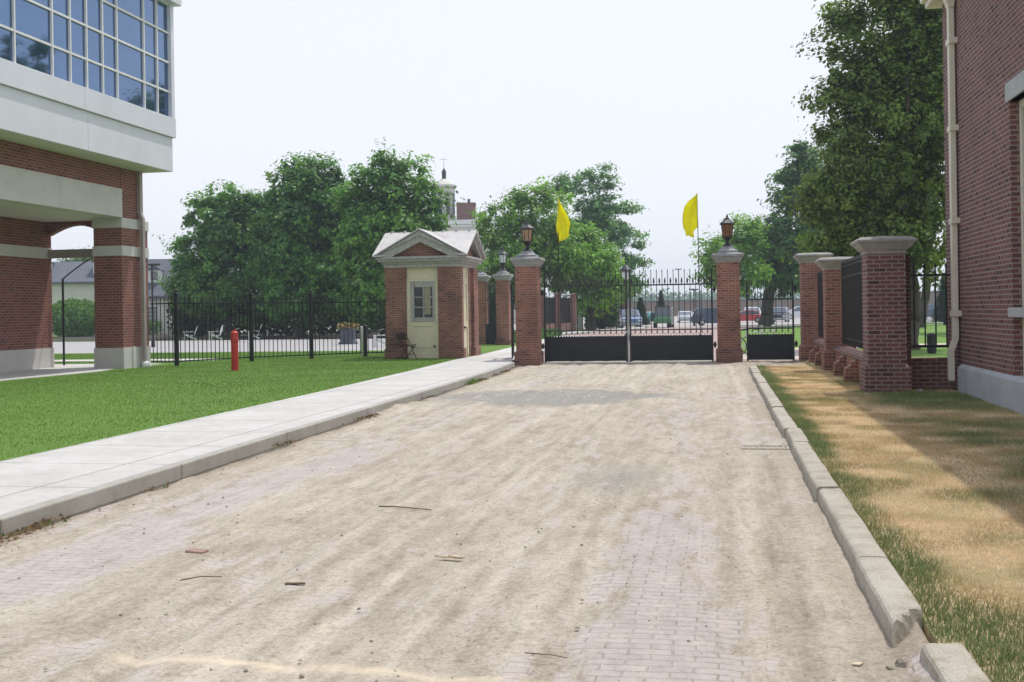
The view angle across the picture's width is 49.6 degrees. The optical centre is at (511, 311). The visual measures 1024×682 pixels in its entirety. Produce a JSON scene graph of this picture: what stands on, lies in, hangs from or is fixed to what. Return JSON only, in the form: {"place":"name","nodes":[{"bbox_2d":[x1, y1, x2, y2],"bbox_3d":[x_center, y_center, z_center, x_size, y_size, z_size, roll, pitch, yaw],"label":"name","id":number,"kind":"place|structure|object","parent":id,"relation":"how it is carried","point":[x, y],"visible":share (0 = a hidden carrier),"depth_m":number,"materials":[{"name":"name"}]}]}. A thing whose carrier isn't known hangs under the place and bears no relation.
{"place":"outdoors","nodes":[
{"label":"outdoors","id":0,"kind":"place"},
{"bbox_2d":[0,363,161,380],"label":"passage floor","id":1,"kind":"structure","parent":0,"point":[61,369],"depth_m":31.77,"materials":[{"name":"concrete"}]},
{"bbox_2d":[54,358,220,361],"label":"garden path","id":2,"kind":"structure","parent":0,"point":[151,360],"depth_m":39.61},
{"bbox_2d":[53,338,385,352],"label":"lane","id":3,"kind":"structure","parent":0,"point":[79,347],"depth_m":61.44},
{"bbox_2d":[148,263,159,346],"bbox_3d":[-20.090,-0.349,62.000,0.900,4.709,0.240,-1,0,11],"label":"street lamp","id":4,"kind":"object","parent":3,"relation":"on","point":[155,264],"visible":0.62,"depth_m":61.96,"materials":[{"name":"metal"}]},
{"bbox_2d":[336,321,359,343],"bbox_3d":[-9.117,1.151,61.968,1.535,1.344,1.252,-1,0,11],"label":"stone planter","id":5,"kind":"object","parent":3,"relation":"on","point":[344,328],"visible":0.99,"depth_m":61.69,"materials":[{"name":"stone"}]},
{"bbox_2d":[373,335,384,346],"bbox_3d":[-6.505,1.232,56.023,1.025,1.100,0.760,-1,0,-14],"label":"garden chair","id":6,"kind":"object","parent":3,"relation":"on","point":[375,339],"visible":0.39,"depth_m":55.69,"materials":[{"name":"white paint"}]},
{"bbox_2d":[0,350,470,460],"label":"lawn","id":7,"kind":"structure","parent":0,"point":[49,434],"depth_m":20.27,"materials":[{"name":"plant"}]},
{"bbox_2d":[0,0,181,371],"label":"office building","id":8,"kind":"structure","parent":7,"relation":"on","point":[87,115],"depth_m":32.07,"materials":[{"name":"red brick"}]},
{"bbox_2d":[0,0,167,115],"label":"window glass","id":9,"kind":"structure","parent":8,"relation":"in","point":[33,20],"depth_m":30.27,"materials":[{"name":"glass"}]},
{"bbox_2d":[0,0,169,112],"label":"window frame","id":10,"kind":"structure","parent":8,"relation":"in","point":[13,29],"depth_m":30.49,"materials":[{"name":"white paint"}]},
{"bbox_2d":[230,329,238,370],"bbox_3d":[-7.758,1.067,31.036,0.224,1.170,0.224,-1,0,11],"label":"bollard","id":11,"kind":"object","parent":7,"relation":"on","point":[234,339],"visible":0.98,"depth_m":30.95,"materials":[{"name":"metal"}]},
{"bbox_2d":[150,289,385,365],"bbox_3d":[-7.622,0.485,37.233,8.762,2.500,1.054,-1,0,-38],"label":"iron fence","id":12,"kind":"object","parent":7,"relation":"on","point":[176,361],"visible":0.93,"depth_m":36.85,"materials":[{"name":"metal"}]},
{"bbox_2d":[360,326,362,355],"bbox_3d":[-5.456,1.106,40.272,0.110,1.190,0.110,-1,0,11],"label":"guard post","id":13,"kind":"object","parent":7,"relation":"on","point":[361,327],"visible":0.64,"depth_m":40.23,"materials":[{"name":"white paint"}]},
{"bbox_2d":[362,325,367,356],"bbox_3d":[-5.231,1.077,39.569,0.150,1.240,0.150,-1,0,11],"label":"gate post","id":14,"kind":"object","parent":7,"relation":"on","point":[365,348],"visible":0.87,"depth_m":39.51,"materials":[{"name":"metal"}]},
{"bbox_2d":[396,333,416,358],"bbox_3d":[-3.493,1.136,36.769,0.534,0.876,0.460,-1,0,33],"label":"folding chair","id":15,"kind":"object","parent":7,"relation":"on","point":[400,336],"visible":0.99,"depth_m":36.81,"materials":[{"name":"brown wood"}]},
{"bbox_2d":[372,228,486,358],"bbox_3d":[-2.780,-0.636,38.393,3.260,4.390,3.170,-1,0,11],"label":"guard booth","id":16,"kind":"object","parent":7,"relation":"on","point":[431,294],"visible":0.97,"depth_m":37.29,"materials":[{"name":"brick"}]},
{"bbox_2d":[406,267,438,358],"bbox_3d":[-2.987,0.032,37.329,1.110,3.060,0.120,-1,0,10],"label":"door","id":17,"kind":"structure","parent":16,"relation":"in","point":[421,283],"depth_m":37.31,"materials":[{"name":"beige wood"}]},
{"bbox_2d":[463,267,468,356],"bbox_3d":[-1.618,0.010,37.828,0.210,3.060,0.900,-1,0,10],"label":"side door","id":18,"kind":"structure","parent":16,"relation":"in","point":[465,270],"depth_m":38.08,"materials":[{"name":"metal"}]},
{"bbox_2d":[53,330,515,341],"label":"planting bed","id":19,"kind":"object","parent":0,"point":[156,338],"visible":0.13,"depth_m":88.40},
{"bbox_2d":[149,319,163,334],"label":"bush","id":20,"kind":"object","parent":19,"relation":"on","point":[150,324],"visible":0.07,"depth_m":106.01,"materials":[{"name":"green plant"}]},
{"bbox_2d":[151,179,297,337],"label":"broadleaf tree","id":21,"kind":"object","parent":19,"relation":"on","point":[222,227],"visible":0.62,"depth_m":85.49,"materials":[{"name":"green plant"}]},
{"bbox_2d":[164,287,384,336],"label":"hedge","id":22,"kind":"object","parent":19,"relation":"on","point":[215,326],"visible":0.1,"depth_m":91.38,"materials":[{"name":"green plant"}]},
{"bbox_2d":[238,148,360,336],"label":"broadleaf tree","id":23,"kind":"object","parent":19,"relation":"on","point":[298,235],"visible":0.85,"depth_m":82.41,"materials":[{"name":"green plant"}]},
{"bbox_2d":[324,137,464,330],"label":"broadleaf tree","id":24,"kind":"object","parent":19,"relation":"on","point":[386,203],"visible":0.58,"depth_m":78.67,"materials":[{"name":"green plant"}]},
{"bbox_2d":[379,283,495,334],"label":"hedge","id":25,"kind":"object","parent":19,"relation":"on","point":[493,307],"visible":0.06,"depth_m":80.17,"materials":[{"name":"green plant"}]},
{"bbox_2d":[465,176,601,307],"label":"broadleaf tree","id":26,"kind":"object","parent":19,"relation":"on","point":[520,200],"visible":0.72,"depth_m":91.05,"materials":[{"name":"green plant"}]},
{"bbox_2d":[0,336,584,514],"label":"pavement","id":27,"kind":"structure","parent":0,"point":[30,480],"depth_m":13.81,"materials":[{"name":"concrete"}]},
{"bbox_2d":[0,362,514,538],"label":"pavement kerb","id":28,"kind":"structure","parent":27,"relation":"on","point":[88,499],"depth_m":11.50,"materials":[{"name":"concrete"}]},
{"bbox_2d":[510,285,513,357],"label":"side gate","id":29,"kind":"structure","parent":27,"relation":"on","point":[512,323],"depth_m":35.19,"materials":[{"name":"metal"}]},
{"bbox_2d":[0,359,935,681],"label":"road","id":30,"kind":"structure","parent":0,"point":[758,567],"depth_m":7.44,"materials":[{"name":"brick"}]},
{"bbox_2d":[185,548,208,553],"bbox_3d":[-2.212,1.697,7.788,0.150,0.052,0.080,-1,0,24],"label":"loose brick","id":31,"kind":"object","parent":30,"relation":"on","point":[198,551],"visible":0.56,"depth_m":7.77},
{"bbox_2d":[180,576,221,580],"bbox_3d":[-1.940,1.656,6.920,0.252,0.018,0.020,-1,0,-18],"label":"twig","id":32,"kind":"object","parent":30,"relation":"on","point":[199,576],"visible":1,"depth_m":6.92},
{"bbox_2d":[0,367,518,545],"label":"kerb litter","id":33,"kind":"object","parent":30,"relation":"on","point":[35,526],"visible":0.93,"depth_m":8.85,"materials":[{"name":"brown plant"}]},
{"bbox_2d":[285,582,304,584],"bbox_3d":[-1.323,1.659,6.769,0.122,0.019,0.019,-1,0,1],"label":"twig","id":34,"kind":"object","parent":30,"relation":"on","point":[294,583],"visible":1,"depth_m":6.76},
{"bbox_2d":[379,506,430,509],"bbox_3d":[-0.891,1.638,9.285,0.476,0.021,0.052,-1,0,19],"label":"twig","id":35,"kind":"object","parent":30,"relation":"on","point":[405,507],"visible":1,"depth_m":9.28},
{"bbox_2d":[2,370,889,681],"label":"loose stones","id":36,"kind":"object","parent":30,"relation":"on","point":[402,556],"visible":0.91,"depth_m":7.39,"materials":[{"name":"stone"}]},
{"bbox_2d":[434,555,464,558],"bbox_3d":[-0.411,1.634,7.419,0.240,0.020,0.038,-1,0,30],"label":"wood splinter","id":37,"kind":"object","parent":30,"relation":"on","point":[452,556],"visible":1,"depth_m":7.40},
{"bbox_2d":[464,377,481,384],"bbox_3d":[-0.956,1.586,25.544,0.352,0.119,1.298,-1,0,11],"label":"weed clump","id":38,"kind":"object","parent":30,"relation":"on","point":[472,381],"visible":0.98,"depth_m":25.49,"materials":[{"name":"green plant"}]},
{"bbox_2d":[525,652,566,657],"bbox_3d":[0.163,1.627,5.263,0.216,0.008,0.016,-1,0,24],"label":"twig","id":39,"kind":"object","parent":30,"relation":"on","point":[544,654],"visible":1,"depth_m":5.27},
{"bbox_2d":[541,361,716,364],"bbox_3d":[3.621,1.626,34.625,5.450,0.135,0.900,-1,0,11],"label":"gate threshold","id":40,"kind":"object","parent":30,"relation":"on","point":[620,362],"visible":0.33,"depth_m":34.37,"materials":[{"name":"concrete"}]},
{"bbox_2d":[741,445,789,449],"bbox_3d":[2.961,1.626,12.982,0.550,0.092,0.320,-1,0,11],"label":"storm grate","id":41,"kind":"object","parent":30,"relation":"in","point":[771,446],"visible":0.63,"depth_m":12.96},
{"bbox_2d":[746,280,797,360],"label":"side gate","id":42,"kind":"structure","parent":30,"relation":"on","point":[770,347],"depth_m":33.82,"materials":[{"name":"metal"}]},
{"bbox_2d":[749,366,990,681],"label":"kerb","id":43,"kind":"structure","parent":30,"relation":"on","point":[896,607],"depth_m":6.50,"materials":[{"name":"concrete"}]},
{"bbox_2d":[894,658,906,667],"bbox_3d":[1.780,1.605,5.070,0.074,0.035,0.080,-1,0,23],"label":"concrete lump","id":44,"kind":"object","parent":30,"relation":"on","point":[900,663],"visible":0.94,"depth_m":5.05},
{"bbox_2d":[51,0,945,300],"label":"sky","id":45,"kind":"structure","parent":0,"point":[689,98],"materials":[{"name":"white"}]},
{"bbox_2d":[53,316,947,357],"bbox_3d":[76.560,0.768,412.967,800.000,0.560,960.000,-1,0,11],"label":"ground","id":46,"kind":"structure","parent":0,"point":[941,338],"depth_m":66.87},
{"bbox_2d":[51,260,94,334],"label":"house","id":47,"kind":"structure","parent":46,"relation":"on","point":[78,283],"depth_m":116.39,"materials":[{"name":"stone"}]},
{"bbox_2d":[52,297,94,336],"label":"round bush","id":48,"kind":"object","parent":46,"relation":"on","point":[76,328],"visible":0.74,"depth_m":102.55,"materials":[{"name":"green plant"}]},
{"bbox_2d":[57,247,93,261],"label":"broadleaf tree","id":49,"kind":"object","parent":46,"relation":"on","point":[73,259],"visible":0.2,"depth_m":126.92,"materials":[{"name":"green plant"}]},
{"bbox_2d":[208,325,222,339],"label":"garden chair","id":50,"kind":"object","parent":46,"relation":"on","point":[213,335],"visible":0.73,"depth_m":78.97,"materials":[{"name":"white paint"}]},
{"bbox_2d":[374,157,546,323],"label":"town hall","id":51,"kind":"structure","parent":46,"relation":"on","point":[463,220],"depth_m":158.50,"materials":[{"name":"white paint"}]},
{"bbox_2d":[510,220,544,365],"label":"gate pillar","id":52,"kind":"structure","parent":46,"relation":"on","point":[527,262],"depth_m":34.50,"materials":[{"name":"brick"}]},
{"bbox_2d":[541,269,629,361],"bbox_3d":[2.290,0.144,34.839,2.800,2.900,0.126,-1,0,11],"label":"gate leaf","id":53,"kind":"object","parent":52,"relation":"attached to","point":[589,348],"visible":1,"depth_m":34.85,"materials":[{"name":"iron"}]},
{"bbox_2d":[288,287,799,316],"bbox_3d":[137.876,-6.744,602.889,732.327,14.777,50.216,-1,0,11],"label":"distant woods","id":54,"kind":"object","parent":46,"relation":"on","point":[705,296],"visible":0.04,"depth_m":606.47,"materials":[{"name":"green plant"}]},
{"bbox_2d":[541,293,576,331],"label":"estate fence","id":55,"kind":"object","parent":46,"relation":"on","point":[565,309],"visible":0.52,"depth_m":83.86,"materials":[{"name":"metal"}]},
{"bbox_2d":[620,298,799,315],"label":"long brick building","id":56,"kind":"structure","parent":46,"relation":"on","point":[751,303],"depth_m":285.00,"materials":[{"name":"brick"}]},
{"bbox_2d":[712,215,743,362],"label":"gate pillar","id":57,"kind":"structure","parent":46,"relation":"on","point":[727,258],"depth_m":33.76,"materials":[{"name":"brick"}]},
{"bbox_2d":[629,268,716,361],"bbox_3d":[4.974,0.092,34.370,2.670,2.880,0.070,-1,0,11],"label":"gate leaf","id":58,"kind":"object","parent":57,"relation":"attached to","point":[668,347],"visible":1,"depth_m":34.37,"materials":[{"name":"metal"}]},
{"bbox_2d":[777,0,945,349],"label":"broadleaf tree","id":59,"kind":"object","parent":46,"relation":"on","point":[889,182],"visible":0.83,"depth_m":42.29,"materials":[{"name":"green plant"}]},
{"bbox_2d":[919,291,938,303],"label":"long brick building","id":60,"kind":"structure","parent":46,"relation":"on","point":[932,296],"depth_m":281.90,"materials":[{"name":"brick"}]},
{"bbox_2d":[917,106,944,326],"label":"broadleaf tree","id":61,"kind":"object","parent":46,"relation":"on","point":[927,298],"depth_m":85.61,"materials":[{"name":"green plant"}]},
{"bbox_2d":[926,333,935,352],"bbox_3d":[14.754,1.093,39.000,0.350,0.710,0.345,-1,0,11],"label":"litter bin","id":62,"kind":"object","parent":46,"relation":"on","point":[930,338],"visible":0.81,"depth_m":38.88,"materials":[{"name":"metal"}]},
{"bbox_2d":[929,273,945,324],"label":"conifer tree","id":63,"kind":"object","parent":46,"relation":"on","point":[941,305],"visible":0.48,"depth_m":94.66,"materials":[{"name":"green plant"}]},
{"bbox_2d":[920,0,1023,414],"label":"brick building","id":64,"kind":"structure","parent":46,"relation":"on","point":[983,63],"depth_m":17.78,"materials":[{"name":"red brick"}]},
{"bbox_2d":[910,262,950,347],"bbox_3d":[7.731,-0.071,20.535,0.780,1.700,0.041,-1,0,11],"label":"iron railing","id":65,"kind":"object","parent":64,"relation":"attached to","point":[913,275],"visible":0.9,"depth_m":20.52,"materials":[{"name":"metal"}]},
{"bbox_2d":[1005,70,1023,375],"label":"window","id":66,"kind":"structure","parent":64,"relation":"in","point":[1014,87],"depth_m":16.13,"materials":[{"name":"white glass"}]},
{"bbox_2d":[479,336,554,353],"bbox_3d":[0.206,1.617,53.707,2.883,0.260,26.792,-1,0,4],"label":"grass strip","id":67,"kind":"object","parent":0,"point":[486,348],"depth_m":46.84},
{"bbox_2d":[478,271,490,344],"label":"gate pillar","id":68,"kind":"structure","parent":67,"relation":"on","point":[483,278],"depth_m":51.73,"materials":[{"name":"brick"}]},
{"bbox_2d":[492,248,513,344],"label":"gate pillar","id":69,"kind":"structure","parent":67,"relation":"on","point":[502,277],"depth_m":50.44,"materials":[{"name":"brick"}]},
{"bbox_2d":[485,283,496,344],"bbox_3d":[-0.950,0.115,51.359,0.739,2.900,0.064,-1,0,39],"label":"iron railing","id":70,"kind":"object","parent":69,"relation":"attached to","point":[491,336],"visible":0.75,"depth_m":51.40,"materials":[{"name":"metal"}]},
{"bbox_2d":[514,327,562,342],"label":"ground cover","id":71,"kind":"object","parent":67,"relation":"on","point":[551,334],"visible":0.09,"depth_m":65.65,"materials":[{"name":"green plant"}]},
{"bbox_2d":[236,316,938,332],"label":"car park","id":72,"kind":"structure","parent":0,"point":[687,323],"depth_m":121.68,"materials":[{"name":"asphalt"}]},
{"bbox_2d":[148,259,233,333],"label":"house","id":73,"kind":"structure","parent":72,"relation":"on","point":[158,292],"depth_m":111.97,"materials":[{"name":"stone"}]},
{"bbox_2d":[149,306,155,320],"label":"window","id":74,"kind":"structure","parent":73,"relation":"in","point":[150,307],"depth_m":111.67,"materials":[{"name":"grey glass"}]},
{"bbox_2d":[546,161,654,303],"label":"broadleaf tree","id":75,"kind":"object","parent":72,"relation":"on","point":[594,210],"visible":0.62,"depth_m":117.33,"materials":[{"name":"green plant"}]},
{"bbox_2d":[636,297,650,324],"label":"conifer tree","id":76,"kind":"object","parent":72,"relation":"on","point":[643,315],"visible":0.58,"depth_m":111.63,"materials":[{"name":"green plant"}]},
{"bbox_2d":[645,312,654,322],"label":"parked car","id":77,"kind":"object","parent":72,"relation":"on","point":[648,314],"visible":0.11,"depth_m":135.05,"materials":[{"name":"paint"}]},
{"bbox_2d":[652,291,665,321],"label":"conifer tree","id":78,"kind":"object","parent":72,"relation":"on","point":[659,301],"visible":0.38,"depth_m":134.77,"materials":[{"name":"green plant"}]},
{"bbox_2d":[677,311,691,321],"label":"parked car","id":79,"kind":"object","parent":72,"relation":"on","point":[685,316],"visible":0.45,"depth_m":138.17,"materials":[{"name":"paint"}]},
{"bbox_2d":[689,289,697,325],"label":"street lamp","id":80,"kind":"object","parent":72,"relation":"on","point":[693,306],"visible":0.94,"depth_m":107.97,"materials":[{"name":"metal"}]},
{"bbox_2d":[691,308,716,325],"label":"parked car","id":81,"kind":"object","parent":72,"relation":"on","point":[704,316],"visible":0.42,"depth_m":111.22,"materials":[{"name":"paint"}]},
{"bbox_2d":[740,310,760,322],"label":"parked car","id":82,"kind":"object","parent":72,"relation":"on","point":[756,314],"visible":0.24,"depth_m":127.08,"materials":[{"name":"paint"}]},
{"bbox_2d":[744,307,760,312],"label":"parked van","id":83,"kind":"object","parent":72,"relation":"on","point":[757,309],"visible":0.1,"depth_m":149.04,"materials":[{"name":"paint"}]},
{"bbox_2d":[773,307,789,321],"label":"parked car","id":84,"kind":"object","parent":72,"relation":"on","point":[781,313],"visible":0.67,"depth_m":128.94,"materials":[{"name":"paint"}]},
{"bbox_2d":[790,306,799,318],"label":"parked car","id":85,"kind":"object","parent":72,"relation":"on","point":[797,312],"visible":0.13,"depth_m":159.13,"materials":[{"name":"paint"}]},
{"bbox_2d":[927,304,939,316],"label":"parked car","id":86,"kind":"object","parent":72,"relation":"on","point":[930,307],"visible":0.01,"depth_m":137.11,"materials":[{"name":"paint"}]},
{"bbox_2d":[544,326,779,361],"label":"drive","id":87,"kind":"structure","parent":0,"point":[670,333],"depth_m":79.56,"materials":[{"name":"concrete"}]},
{"bbox_2d":[556,197,570,335],"bbox_3d":[1.727,-1.067,36.684,0.482,5.480,0.260,-1,0,11],"label":"flag pole","id":88,"kind":"object","parent":87,"relation":"on","point":[563,223],"visible":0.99,"depth_m":36.72,"materials":[{"name":"fabric"}]},
{"bbox_2d":[576,314,582,329],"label":"utility box","id":89,"kind":"object","parent":87,"relation":"on","point":[580,326],"visible":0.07,"depth_m":99.67,"materials":[{"name":"metal"}]},
{"bbox_2d":[541,219,635,329],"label":"broadleaf tree","id":90,"kind":"object","parent":87,"relation":"on","point":[607,261],"visible":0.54,"depth_m":92.95,"materials":[{"name":"green plant"}]},
{"bbox_2d":[583,299,620,328],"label":"dark shrub","id":91,"kind":"object","parent":87,"relation":"on","point":[604,320],"visible":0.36,"depth_m":99.63,"materials":[{"name":"green plant"}]},
{"bbox_2d":[562,327,647,335],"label":"drive edge","id":92,"kind":"object","parent":87,"relation":"on","point":[574,332],"visible":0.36,"depth_m":84.42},
{"bbox_2d":[620,264,632,340],"bbox_3d":[6.195,-0.514,60.000,0.720,4.214,0.702,-1,0,11],"label":"street lamp","id":93,"kind":"object","parent":87,"relation":"on","point":[624,267],"visible":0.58,"depth_m":59.86,"materials":[{"name":"metal"}]},
{"bbox_2d":[618,309,641,327],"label":"parked car","id":94,"kind":"object","parent":87,"relation":"on","point":[635,319],"visible":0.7,"depth_m":102.17,"materials":[{"name":"paint"}]},
{"bbox_2d":[653,306,671,327],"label":"utility cart","id":95,"kind":"object","parent":87,"relation":"on","point":[658,314],"visible":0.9,"depth_m":101.67,"materials":[{"name":"metal"}]},
{"bbox_2d":[667,307,673,326],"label":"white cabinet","id":96,"kind":"object","parent":87,"relation":"on","point":[671,314],"visible":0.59,"depth_m":102.66,"materials":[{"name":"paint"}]},
{"bbox_2d":[682,194,700,334],"bbox_3d":[5.856,-1.132,36.126,0.553,5.480,0.263,-1,0,11],"label":"flag pole","id":97,"kind":"object","parent":87,"relation":"on","point":[690,218],"visible":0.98,"depth_m":36.09,"materials":[{"name":"fabric"}]},
{"bbox_2d":[687,210,775,297],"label":"broadleaf tree","id":98,"kind":"object","parent":87,"relation":"on","point":[748,241],"visible":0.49,"depth_m":95.07,"materials":[{"name":"green plant"}]},
{"bbox_2d":[751,137,848,326],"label":"broadleaf tree","id":99,"kind":"object","parent":87,"relation":"on","point":[782,232],"visible":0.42,"depth_m":99.02,"materials":[{"name":"green plant"}]},
{"bbox_2d":[741,322,942,325],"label":"pavement","id":100,"kind":"structure","parent":0,"point":[799,324],"depth_m":103.89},
{"bbox_2d":[743,343,945,358],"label":"footpath","id":101,"kind":"structure","parent":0,"point":[796,354],"depth_m":41.54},
{"bbox_2d":[741,325,763,353],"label":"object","id":102,"kind":"object","parent":101,"relation":"on","point":[746,337],"visible":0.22,"depth_m":38.32,"materials":[{"name":"plant"}]},
{"bbox_2d":[757,360,1023,681],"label":"verge","id":103,"kind":"structure","parent":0,"point":[928,636],"depth_m":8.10,"materials":[{"name":"plant"}]},
{"bbox_2d":[793,253,832,360],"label":"fence pillar","id":104,"kind":"structure","parent":103,"relation":"on","point":[809,268],"depth_m":33.40,"materials":[{"name":"brick"}]},
{"bbox_2d":[817,271,823,337],"bbox_3d":[8.677,-0.216,30.530,0.044,1.920,5.560,-1,0,11],"label":"iron railing","id":105,"kind":"object","parent":104,"relation":"attached to","point":[820,301],"visible":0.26,"depth_m":32.45,"materials":[{"name":"metal"}]},
{"bbox_2d":[809,338,823,365],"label":"wall","id":106,"kind":"structure","parent":103,"relation":"on","point":[815,351],"depth_m":31.29,"materials":[{"name":"brick"}]},
{"bbox_2d":[814,257,855,370],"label":"fence pillar","id":107,"kind":"structure","parent":103,"relation":"on","point":[830,267],"depth_m":26.97,"materials":[{"name":"brick"}]},
{"bbox_2d":[841,255,862,348],"bbox_3d":[7.428,-0.227,23.794,0.044,1.980,6.260,-1,0,11],"label":"iron railing","id":108,"kind":"object","parent":107,"relation":"attached to","point":[852,313],"visible":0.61,"depth_m":24.74,"materials":[{"name":"metal"}]},
{"bbox_2d":[833,346,862,382],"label":"wall","id":109,"kind":"structure","parent":103,"relation":"on","point":[848,362],"depth_m":23.68,"materials":[{"name":"brick"}]},
{"bbox_2d":[850,236,917,392],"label":"fence pillar","id":110,"kind":"structure","parent":103,"relation":"on","point":[884,366],"depth_m":19.91,"materials":[{"name":"brick"}]},
{"bbox_2d":[905,255,954,389],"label":"wall","id":111,"kind":"structure","parent":103,"relation":"on","point":[930,372],"depth_m":20.41,"materials":[{"name":"brick"}]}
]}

